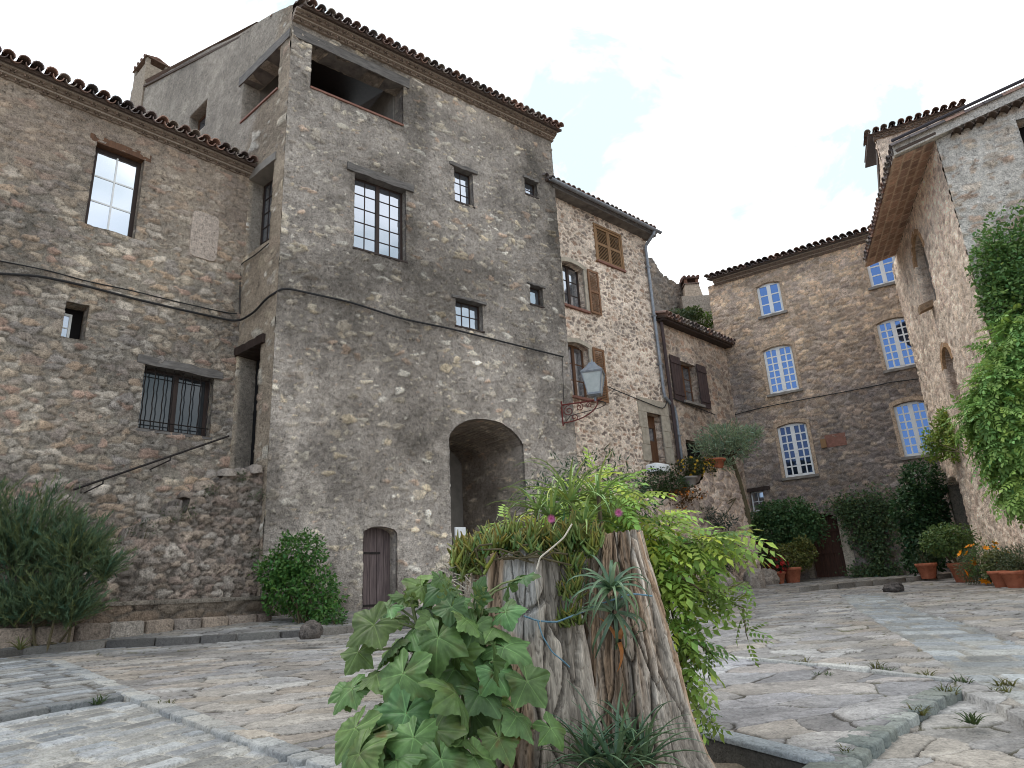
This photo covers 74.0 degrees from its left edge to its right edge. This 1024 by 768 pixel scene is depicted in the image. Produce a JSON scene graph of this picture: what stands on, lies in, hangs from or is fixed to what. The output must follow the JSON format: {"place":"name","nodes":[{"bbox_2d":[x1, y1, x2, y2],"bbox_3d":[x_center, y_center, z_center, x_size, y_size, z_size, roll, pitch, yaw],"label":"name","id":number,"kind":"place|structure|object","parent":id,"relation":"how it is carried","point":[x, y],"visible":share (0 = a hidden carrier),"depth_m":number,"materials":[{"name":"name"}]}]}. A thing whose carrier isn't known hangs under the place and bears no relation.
{"place":"outdoors","nodes":[
{"label":"outdoors","id":0,"kind":"place"},
{"bbox_2d":[0,575,1023,767],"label":"flagstone paving","id":1,"kind":"structure","parent":0,"point":[281,688],"depth_m":5.02,"materials":[{"name":"stone"}]},
{"bbox_2d":[4,636,35,649],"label":"grass tuft","id":2,"kind":"object","parent":1,"relation":"on","point":[19,646],"visible":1,"depth_m":8.12,"materials":[{"name":"green plant"}]},
{"bbox_2d":[0,695,123,722],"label":"step kerb","id":3,"kind":"structure","parent":1,"relation":"on","point":[38,711],"depth_m":4.83,"materials":[{"name":"stone"}]},
{"bbox_2d":[0,473,139,652],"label":"feathery bush","id":4,"kind":"object","parent":1,"relation":"on","point":[60,599],"visible":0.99,"depth_m":8.91,"materials":[{"name":"green plant"}]},
{"bbox_2d":[47,660,341,767],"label":"sett kerb","id":5,"kind":"structure","parent":1,"relation":"on","point":[294,756],"depth_m":4.04,"materials":[{"name":"stone"}]},
{"bbox_2d":[0,621,414,657],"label":"walk kerb","id":6,"kind":"structure","parent":1,"relation":"on","point":[120,643],"depth_m":9.06,"materials":[{"name":"stone"}]},
{"bbox_2d":[298,620,323,639],"bbox_3d":[-2.446,2.980,8.263,0.270,0.219,0.269,-9,-18,17],"label":"rock","id":7,"kind":"object","parent":1,"relation":"on","point":[311,629],"visible":1,"depth_m":8.19,"materials":[{"name":"stone"}]},
{"bbox_2d":[322,609,348,624],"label":"weed","id":8,"kind":"object","parent":1,"relation":"on","point":[333,623],"visible":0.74,"depth_m":10.34,"materials":[{"name":"green plant"}]},
{"bbox_2d":[328,571,565,767],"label":"hollyhock","id":9,"kind":"object","parent":1,"relation":"on","point":[423,715],"visible":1,"depth_m":2.31,"materials":[{"name":"green plant"}]},
{"bbox_2d":[507,445,664,614],"bbox_3d":[0.495,1.156,4.112,1.009,1.560,0.767,-3,-18,0],"label":"shrub","id":10,"kind":"object","parent":1,"relation":"on","point":[578,490],"visible":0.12,"depth_m":4.17,"materials":[{"name":"green plant"}]},
{"bbox_2d":[539,680,707,767],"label":"aloe plant","id":11,"kind":"object","parent":1,"relation":"on","point":[590,751],"visible":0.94,"depth_m":2.39,"materials":[{"name":"green plant"}]},
{"bbox_2d":[473,447,785,744],"bbox_3d":[0.556,0.953,3.280,1.518,1.406,0.759,-3,-18,0],"label":"climbing vine","id":12,"kind":"object","parent":1,"relation":"on","point":[673,581],"visible":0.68,"depth_m":3.14,"materials":[{"name":"green plant"}]},
{"bbox_2d":[717,572,738,591],"bbox_3d":[5.286,4.873,16.713,0.624,0.482,0.429,-3,-18,0],"label":"boulder","id":13,"kind":"object","parent":1,"relation":"on","point":[729,580],"visible":0.25,"depth_m":16.55,"materials":[{"name":"stone"}]},
{"bbox_2d":[743,567,765,588],"bbox_3d":[6.149,4.936,17.297,0.544,0.578,0.529,-3,-18,0],"label":"boulder","id":14,"kind":"object","parent":1,"relation":"on","point":[756,580],"visible":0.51,"depth_m":17.10,"materials":[{"name":"stone"}]},
{"bbox_2d":[756,539,774,568],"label":"flowering plant","id":15,"kind":"object","parent":1,"relation":"on","point":[767,546],"visible":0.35,"depth_m":19.78,"materials":[{"name":"green plant"}]},
{"bbox_2d":[761,568,779,584],"bbox_3d":[7.067,5.355,18.880,0.685,0.485,0.529,-3,-18,0],"label":"boulder","id":16,"kind":"object","parent":1,"relation":"on","point":[771,576],"visible":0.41,"depth_m":18.69,"materials":[{"name":"stone"}]},
{"bbox_2d":[777,571,785,583],"bbox_3d":[7.429,5.412,18.982,0.440,0.330,0.433,-3,-18,0],"label":"flower pot","id":17,"kind":"object","parent":1,"relation":"on","point":[782,576],"visible":0.51,"depth_m":18.83,"materials":[{"name":"ceramic"}]},
{"bbox_2d":[763,556,789,574],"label":"flowering plant","id":18,"kind":"object","parent":17,"relation":"in","point":[777,562],"visible":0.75,"depth_m":18.95,"materials":[{"name":"red plant"}]},
{"bbox_2d":[750,496,831,565],"bbox_3d":[8.222,4.669,20.601,2.806,2.538,1.456,-3,-18,0],"label":"shrub","id":19,"kind":"object","parent":1,"relation":"on","point":[784,524],"visible":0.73,"depth_m":20.43,"materials":[{"name":"green plant"}]},
{"bbox_2d":[785,567,801,582],"bbox_3d":[7.907,5.395,19.189,0.550,0.420,0.542,-3,-18,0],"label":"flower pot","id":20,"kind":"object","parent":1,"relation":"on","point":[792,574],"visible":0.81,"depth_m":19.00,"materials":[{"name":"ceramic"}]},
{"bbox_2d":[763,534,818,571],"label":"shrub","id":21,"kind":"object","parent":20,"relation":"in","point":[801,559],"visible":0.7,"depth_m":19.57,"materials":[{"name":"green plant"}]},
{"bbox_2d":[703,654,952,681],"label":"sett kerb","id":22,"kind":"structure","parent":1,"relation":"on","point":[857,668],"depth_m":4.89,"materials":[{"name":"stone"}]},
{"bbox_2d":[799,573,952,591],"bbox_3d":[8.966,4.795,16.293,6.812,0.336,0.870,6,-20,-26],"label":"kerb","id":23,"kind":"object","parent":1,"relation":"on","point":[860,583],"visible":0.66,"depth_m":15.41,"materials":[{"name":"stone"}]},
{"bbox_2d":[802,687,962,767],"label":"sett kerb","id":24,"kind":"structure","parent":1,"relation":"on","point":[867,750],"depth_m":3.23,"materials":[{"name":"stone"}]},
{"bbox_2d":[882,582,903,591],"bbox_3d":[7.286,3.887,13.016,0.436,0.199,0.347,-3,-18,0],"label":"boulder","id":25,"kind":"object","parent":1,"relation":"on","point":[893,587],"visible":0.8,"depth_m":12.90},
{"bbox_2d":[902,702,933,715],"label":"grass tuft","id":26,"kind":"object","parent":1,"relation":"on","point":[924,712],"visible":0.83,"depth_m":3.56,"materials":[{"name":"green plant"}]},
{"bbox_2d":[887,457,953,575],"bbox_3d":[10.488,3.410,17.414,1.753,3.066,1.265,-3,-18,0],"label":"camellia","id":27,"kind":"object","parent":1,"relation":"on","point":[912,527],"visible":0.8,"depth_m":17.27,"materials":[{"name":"green plant"}]},
{"bbox_2d":[914,562,937,578],"bbox_3d":[9.921,4.467,16.244,0.484,0.360,0.477,-3,-18,0],"label":"flower pot","id":28,"kind":"object","parent":1,"relation":"on","point":[926,570],"visible":1,"depth_m":16.09,"materials":[{"name":"ceramic"}]},
{"bbox_2d":[910,546,938,567],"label":"plant","id":29,"kind":"object","parent":28,"relation":"in","point":[921,558],"visible":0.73,"depth_m":16.34,"materials":[{"name":"green plant"}]},
{"bbox_2d":[946,562,974,582],"bbox_3d":[9.873,4.124,14.885,0.550,0.420,0.542,-3,-18,0],"label":"flower pot","id":30,"kind":"object","parent":1,"relation":"on","point":[950,566],"visible":0.37,"depth_m":14.79,"materials":[{"name":"ceramic"}]},
{"bbox_2d":[918,521,981,562],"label":"shrub","id":31,"kind":"object","parent":30,"relation":"in","point":[953,546],"visible":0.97,"depth_m":14.93,"materials":[{"name":"green plant"}]},
{"bbox_2d":[951,710,989,724],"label":"grass tuft","id":32,"kind":"object","parent":1,"relation":"on","point":[971,720],"visible":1,"depth_m":3.34,"materials":[{"name":"green plant"}]},
{"bbox_2d":[953,548,991,584],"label":"potted plant","id":33,"kind":"object","parent":1,"relation":"on","point":[960,566],"visible":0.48,"depth_m":13.85,"materials":[{"name":"green plant"}]},
{"bbox_2d":[957,539,1002,584],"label":"potted plant","id":34,"kind":"object","parent":1,"relation":"on","point":[983,579],"visible":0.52,"depth_m":13.54,"materials":[{"name":"green plant"}]},
{"bbox_2d":[986,570,1009,587],"bbox_3d":[9.106,3.625,12.644,0.418,0.300,0.412,-3,-18,0],"label":"flower pot","id":35,"kind":"object","parent":1,"relation":"on","point":[997,579],"visible":0.48,"depth_m":12.56,"materials":[{"name":"ceramic"}]},
{"bbox_2d":[987,544,1023,570],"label":"potted plant","id":36,"kind":"object","parent":35,"relation":"in","point":[1005,553],"visible":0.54,"depth_m":12.74,"materials":[{"name":"green plant"}]},
{"bbox_2d":[978,546,1023,584],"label":"potted plant","id":37,"kind":"object","parent":1,"relation":"on","point":[987,556],"visible":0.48,"depth_m":13.08,"materials":[{"name":"green plant"}]},
{"bbox_2d":[986,678,1019,686],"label":"grass tuft","id":38,"kind":"object","parent":1,"relation":"on","point":[1004,683],"visible":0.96,"depth_m":4.13,"materials":[{"name":"green plant"}]},
{"bbox_2d":[999,570,1023,587],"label":"flower pot","id":39,"kind":"object","parent":1,"relation":"on","point":[1013,579],"visible":0.84,"depth_m":12.13,"materials":[{"name":"ceramic"}]},
{"bbox_2d":[1001,544,1023,580],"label":"potted plant","id":40,"kind":"object","parent":39,"relation":"in","point":[1016,562],"visible":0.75,"depth_m":12.43,"materials":[{"name":"green plant"}]},
{"bbox_2d":[0,0,1023,294],"label":"sky","id":41,"kind":"structure","parent":0,"point":[734,129],"materials":[{"name":"white"}]},
{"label":"ground","id":42,"kind":"structure","parent":0,"visible":0},
{"bbox_2d":[0,46,257,553],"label":"stone house","id":43,"kind":"structure","parent":42,"relation":"on","point":[101,188],"depth_m":12.30,"materials":[{"name":"stone"}]},
{"bbox_2d":[61,313,72,337],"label":"window","id":44,"kind":"structure","parent":43,"relation":"in","point":[67,320],"depth_m":11.92,"materials":[{"name":"glass"}]},
{"bbox_2d":[85,147,140,237],"bbox_3d":[-7.606,-3.607,12.946,0.050,1.740,0.835,-19,-23,41],"label":"window","id":45,"kind":"structure","parent":43,"relation":"in","point":[111,205],"depth_m":12.96,"materials":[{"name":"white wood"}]},
{"bbox_2d":[0,260,236,313],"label":"cable","id":46,"kind":"object","parent":43,"relation":"attached to","point":[113,286],"visible":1,"depth_m":12.30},
{"bbox_2d":[73,435,228,492],"bbox_3d":[-6.221,1.386,11.608,0.970,1.170,2.328,-19,-23,41],"label":"handrail","id":47,"kind":"object","parent":43,"relation":"attached to","point":[134,468],"visible":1,"depth_m":11.18,"materials":[{"name":"black metal"}]},
{"bbox_2d":[138,369,208,435],"bbox_3d":[-6.403,0.374,12.843,0.065,1.216,1.265,-19,-23,41],"label":"window","id":48,"kind":"structure","parent":43,"relation":"in","point":[158,392],"depth_m":12.85,"materials":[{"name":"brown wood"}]},
{"bbox_2d":[239,243,268,313],"bbox_3d":[-5.289,-2.131,13.867,1.110,1.235,0.024,-17,-22,38],"label":"cable","id":49,"kind":"object","parent":43,"relation":"attached to","point":[240,282],"visible":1,"depth_m":14.07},
{"bbox_2d":[0,463,266,627],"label":"stone staircase","id":50,"kind":"structure","parent":42,"relation":"on","point":[204,552],"depth_m":11.11,"materials":[{"name":"stone"}]},
{"bbox_2d":[0,596,272,648],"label":"stone bench","id":51,"kind":"object","parent":42,"relation":"on","point":[127,619],"visible":0.39,"depth_m":9.82,"materials":[{"name":"stone"}]},
{"bbox_2d":[247,527,350,624],"bbox_3d":[-3.372,3.162,11.028,1.749,1.705,0.932,-7,-18,13],"label":"shrub","id":52,"kind":"object","parent":42,"relation":"on","point":[285,572],"visible":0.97,"depth_m":10.86,"materials":[{"name":"green plant"}]},
{"bbox_2d":[130,0,586,615],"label":"tower house","id":53,"kind":"structure","parent":42,"relation":"on","point":[400,180],"depth_m":15.29,"materials":[{"name":"stone"}]},
{"bbox_2d":[250,359,259,464],"bbox_3d":[-4.851,0.563,13.430,0.860,2.424,0.080,-17,-22,38],"label":"side door","id":54,"kind":"structure","parent":53,"relation":"in","point":[258,361],"depth_m":13.62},
{"bbox_2d":[260,180,272,244],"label":"window","id":55,"kind":"structure","parent":53,"relation":"in","point":[267,194],"depth_m":14.93,"materials":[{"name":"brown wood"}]},
{"bbox_2d":[0,272,563,356],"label":"cable","id":56,"kind":"object","parent":53,"relation":"attached to","point":[146,301],"visible":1,"depth_m":13.42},
{"bbox_2d":[362,528,389,608],"bbox_3d":[-2.696,3.712,13.143,0.712,1.821,0.075,10,-22,-36],"label":"door","id":57,"kind":"structure","parent":53,"relation":"in","point":[376,542],"depth_m":13.21,"materials":[{"name":"brown wood"}]},
{"bbox_2d":[354,178,402,259],"bbox_3d":[-3.048,-3.677,15.349,1.273,1.868,0.065,10,-22,-36],"label":"window","id":58,"kind":"structure","parent":53,"relation":"in","point":[377,209],"depth_m":15.37,"materials":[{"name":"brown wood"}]},
{"bbox_2d":[454,171,469,204],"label":"window","id":59,"kind":"structure","parent":53,"relation":"in","point":[461,184],"depth_m":17.23,"materials":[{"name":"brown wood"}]},
{"bbox_2d":[455,301,479,329],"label":"window","id":60,"kind":"structure","parent":53,"relation":"in","point":[467,315],"depth_m":16.19,"materials":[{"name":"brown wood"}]},
{"bbox_2d":[524,182,533,195],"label":"window","id":61,"kind":"structure","parent":53,"relation":"in","point":[529,189],"depth_m":18.80,"materials":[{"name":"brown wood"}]},
{"bbox_2d":[530,288,539,304],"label":"window","id":62,"kind":"structure","parent":53,"relation":"in","point":[534,297],"depth_m":17.76,"materials":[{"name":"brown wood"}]},
{"bbox_2d":[561,359,605,425],"bbox_3d":[1.763,0.197,16.989,1.161,1.632,0.560,-8,-18,14],"label":"street lamp","id":63,"kind":"object","parent":53,"relation":"attached to","point":[593,374],"visible":1,"depth_m":16.82,"materials":[{"name":"glass"}]},
{"bbox_2d":[432,529,716,767],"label":"tree stump","id":64,"kind":"object","parent":42,"relation":"on","point":[648,674],"visible":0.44,"depth_m":2.74,"materials":[{"name":"brown wood"}]},
{"bbox_2d":[429,547,484,608],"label":"dry roots","id":65,"kind":"object","parent":64,"relation":"on","point":[465,581],"visible":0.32,"depth_m":2.85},
{"bbox_2d":[447,510,610,627],"bbox_3d":[0.097,0.815,2.989,0.740,0.488,0.494,-3,-18,0],"label":"ice plant","id":66,"kind":"object","parent":64,"relation":"on","point":[531,539],"visible":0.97,"depth_m":2.83,"materials":[{"name":"green plant"}]},
{"bbox_2d":[536,524,572,569],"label":"twig","id":67,"kind":"object","parent":66,"relation":"on","point":[547,551],"visible":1,"depth_m":2.74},
{"bbox_2d":[492,451,647,555],"bbox_3d":[0.265,0.546,3.066,0.773,0.452,0.605,-3,-18,0],"label":"spider plant","id":68,"kind":"object","parent":64,"relation":"on","point":[570,497],"visible":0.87,"depth_m":3.06,"materials":[{"name":"green plant"}]},
{"bbox_2d":[524,593,651,622],"bbox_3d":[0.315,0.890,2.700,0.536,0.095,0.071,-1,-18,-8],"label":"twine","id":69,"kind":"object","parent":64,"relation":"attached to","point":[581,612],"visible":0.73,"depth_m":2.68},
{"bbox_2d":[565,554,651,670],"bbox_3d":[0.394,0.882,2.660,0.325,0.435,0.353,6,-20,-27],"label":"aloe plant","id":70,"kind":"object","parent":64,"relation":"attached to","point":[607,585],"visible":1,"depth_m":2.64,"materials":[{"name":"green plant"}]},
{"bbox_2d":[542,172,685,567],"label":"shuttered house","id":71,"kind":"structure","parent":42,"relation":"on","point":[611,323],"depth_m":19.83,"materials":[{"name":"stone"}]},
{"bbox_2d":[562,265,580,307],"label":"window","id":72,"kind":"structure","parent":71,"relation":"in","point":[570,277],"depth_m":19.42,"materials":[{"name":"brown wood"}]},
{"bbox_2d":[568,345,586,397],"bbox_3d":[1.679,-0.319,18.516,0.827,1.549,0.065,12,-23,-40],"label":"window","id":73,"kind":"structure","parent":71,"relation":"in","point":[575,354],"depth_m":18.60,"materials":[{"name":"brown wood"}]},
{"bbox_2d":[592,222,624,272],"bbox_3d":[2.959,-4.160,20.822,1.297,1.318,0.070,12,-23,-40],"label":"window frame","id":74,"kind":"structure","parent":71,"relation":"in","point":[594,224],"depth_m":20.86,"materials":[{"name":"paint"}]},
{"bbox_2d":[647,416,658,462],"bbox_3d":[4.028,1.643,20.038,0.688,1.465,0.060,12,-23,-40],"label":"door","id":75,"kind":"structure","parent":71,"relation":"in","point":[651,424],"depth_m":20.17,"materials":[{"name":"brown wood"}]},
{"bbox_2d":[608,386,714,414],"bbox_3d":[4.655,0.582,20.584,5.520,0.428,0.085,13,-23,-41],"label":"cable","id":76,"kind":"object","parent":71,"relation":"attached to","point":[657,406],"visible":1,"depth_m":20.13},
{"bbox_2d":[648,257,682,314],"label":"ruined wall","id":77,"kind":"structure","parent":42,"relation":"on","point":[667,294],"depth_m":29.40,"materials":[{"name":"stone"}]},
{"bbox_2d":[573,465,760,586],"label":"masonry terrace","id":78,"kind":"structure","parent":42,"relation":"on","point":[722,487],"depth_m":18.18,"materials":[{"name":"stone"}]},
{"bbox_2d":[645,463,669,473],"bbox_3d":[3.849,2.232,17.934,0.600,0.220,0.400,12,-23,-40],"label":"stone sink","id":79,"kind":"object","parent":78,"relation":"on","point":[658,465],"visible":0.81,"depth_m":17.76,"materials":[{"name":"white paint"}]},
{"bbox_2d":[636,463,693,498],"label":"shrub","id":80,"kind":"object","parent":78,"relation":"on","point":[666,487],"visible":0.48,"depth_m":17.41,"materials":[{"name":"green plant"}]},
{"bbox_2d":[661,486,707,508],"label":"flowering plant","id":81,"kind":"object","parent":78,"relation":"on","point":[686,498],"visible":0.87,"depth_m":17.08,"materials":[{"name":"orange plant"}]},
{"bbox_2d":[681,476,697,487],"bbox_3d":[4.711,2.598,18.033,0.440,0.260,0.433,-3,-18,0],"label":"flower pot","id":82,"kind":"object","parent":78,"relation":"on","point":[692,480],"visible":0.69,"depth_m":17.88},
{"bbox_2d":[672,454,717,479],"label":"flowering plant","id":83,"kind":"object","parent":78,"relation":"on","point":[694,466],"visible":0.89,"depth_m":18.37,"materials":[{"name":"green plant"}]},
{"bbox_2d":[702,457,725,467],"bbox_3d":[5.671,2.251,19.049,0.660,0.260,0.650,-3,-18,0],"label":"flower pot","id":84,"kind":"object","parent":78,"relation":"on","point":[720,464],"visible":0.48,"depth_m":18.82,"materials":[{"name":"ceramic"}]},
{"bbox_2d":[696,498,741,530],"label":"shrub","id":85,"kind":"object","parent":78,"relation":"on","point":[720,520],"visible":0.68,"depth_m":17.58,"materials":[{"name":"green plant"}]},
{"bbox_2d":[655,306,752,528],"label":"house","id":86,"kind":"structure","parent":42,"relation":"on","point":[694,365],"depth_m":22.27,"materials":[{"name":"stone"}]},
{"bbox_2d":[668,307,698,320],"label":"roof plant","id":87,"kind":"object","parent":86,"relation":"on","point":[686,312],"visible":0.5,"depth_m":26.88,"materials":[{"name":"green plant"}]},
{"bbox_2d":[681,365,693,401],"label":"window","id":88,"kind":"structure","parent":86,"relation":"in","point":[685,370],"depth_m":22.28,"materials":[{"name":"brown wood"}]},
{"bbox_2d":[680,305,703,320],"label":"roof plant","id":89,"kind":"object","parent":86,"relation":"on","point":[700,310],"visible":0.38,"depth_m":27.54,"materials":[{"name":"green plant"}]},
{"bbox_2d":[686,443,700,466],"bbox_3d":[5.560,2.354,21.407,1.250,0.965,0.120,13,-24,-42],"label":"doorway","id":90,"kind":"structure","parent":86,"relation":"in","point":[689,451],"depth_m":21.53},
{"bbox_2d":[679,274,713,330],"bbox_3d":[8.069,-1.042,29.073,1.240,7.810,1.240,-3,-18,0],"label":"chimney","id":91,"kind":"object","parent":86,"relation":"on","point":[692,294],"visible":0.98,"depth_m":29.38,"materials":[{"name":"stone"}]},
{"bbox_2d":[694,311,713,328],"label":"roof plant","id":92,"kind":"object","parent":86,"relation":"on","point":[709,316],"visible":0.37,"depth_m":27.93,"materials":[{"name":"green plant"}]},
{"bbox_2d":[687,417,765,567],"bbox_3d":[6.243,3.281,19.058,2.465,4.815,1.376,-3,-18,0],"label":"tree","id":93,"kind":"object","parent":42,"relation":"on","point":[731,445],"visible":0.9,"depth_m":19.33,"materials":[{"name":"green plant"}]},
{"bbox_2d":[697,725,834,767],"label":"bed kerb","id":94,"kind":"structure","parent":42,"relation":"on","point":[746,751],"depth_m":3.04,"materials":[{"name":"stone"}]},
{"bbox_2d":[704,225,961,579],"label":"house","id":95,"kind":"structure","parent":42,"relation":"on","point":[809,320],"depth_m":22.23,"materials":[{"name":"stone"}]},
{"bbox_2d":[751,491,764,510],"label":"window","id":96,"kind":"structure","parent":95,"relation":"in","point":[757,497],"depth_m":22.69,"materials":[{"name":"white paint"}]},
{"bbox_2d":[757,283,783,315],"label":"window","id":97,"kind":"structure","parent":95,"relation":"in","point":[769,295],"depth_m":23.86,"materials":[{"name":"glass"}]},
{"bbox_2d":[763,345,798,393],"bbox_3d":[9.154,-0.497,23.122,0.955,1.631,0.065,-14,-21,31],"label":"window","id":98,"kind":"structure","parent":95,"relation":"in","point":[779,361],"depth_m":23.12,"materials":[{"name":"glass"}]},
{"bbox_2d":[777,423,814,477],"bbox_3d":[9.310,2.155,22.279,0.930,1.746,0.065,-14,-21,31],"label":"window","id":99,"kind":"structure","parent":95,"relation":"in","point":[793,438],"depth_m":22.27,"materials":[{"name":"white paint"}]},
{"bbox_2d":[735,378,918,414],"bbox_3d":[9.989,0.444,22.135,5.862,0.138,0.032,-14,-21,31],"label":"cable","id":100,"kind":"object","parent":95,"relation":"attached to","point":[827,394],"visible":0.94,"depth_m":21.99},
{"bbox_2d":[808,514,846,577],"bbox_3d":[9.889,5.050,21.330,0.913,1.917,0.080,-14,-21,31],"label":"door","id":101,"kind":"structure","parent":95,"relation":"in","point":[829,562],"depth_m":21.24,"materials":[{"name":"red wood"}]},
{"bbox_2d":[816,475,910,577],"bbox_3d":[10.747,4.554,20.267,4.274,3.565,0.566,-14,-21,31],"label":"climbing shrub","id":102,"kind":"object","parent":95,"relation":"attached to","point":[863,514],"visible":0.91,"depth_m":20.29,"materials":[{"name":"green plant"}]},
{"bbox_2d":[867,256,894,286],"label":"window","id":103,"kind":"structure","parent":95,"relation":"in","point":[881,272],"depth_m":22.00,"materials":[{"name":"glass"}]},
{"bbox_2d":[877,318,914,369],"bbox_3d":[12.076,-1.270,21.298,0.909,1.613,0.065,-14,-21,31],"label":"window","id":104,"kind":"structure","parent":95,"relation":"in","point":[893,334],"depth_m":21.32,"materials":[{"name":"glass"}]},
{"bbox_2d":[893,401,935,456],"bbox_3d":[12.166,1.341,20.512,0.887,1.643,0.065,-14,-21,31],"label":"window","id":105,"kind":"structure","parent":95,"relation":"in","point":[911,417],"depth_m":20.55,"materials":[{"name":"white paint"}]},
{"bbox_2d":[862,78,1023,578],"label":"stone building","id":106,"kind":"structure","parent":42,"relation":"on","point":[950,177],"depth_m":14.71,"materials":[{"name":"stone"}]},
{"bbox_2d":[919,406,979,464],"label":"climbing rose","id":107,"kind":"object","parent":106,"relation":"attached to","point":[945,444],"visible":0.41,"depth_m":16.45,"materials":[{"name":"green plant"}]},
{"bbox_2d":[938,303,1023,528],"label":"wisteria","id":108,"kind":"object","parent":106,"relation":"attached to","point":[992,429],"visible":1,"depth_m":11.63,"materials":[{"name":"green plant"}]},
{"bbox_2d":[964,200,1023,332],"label":"ivy","id":109,"kind":"object","parent":106,"relation":"attached to","point":[1004,284],"visible":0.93,"depth_m":12.46,"materials":[{"name":"green plant"}]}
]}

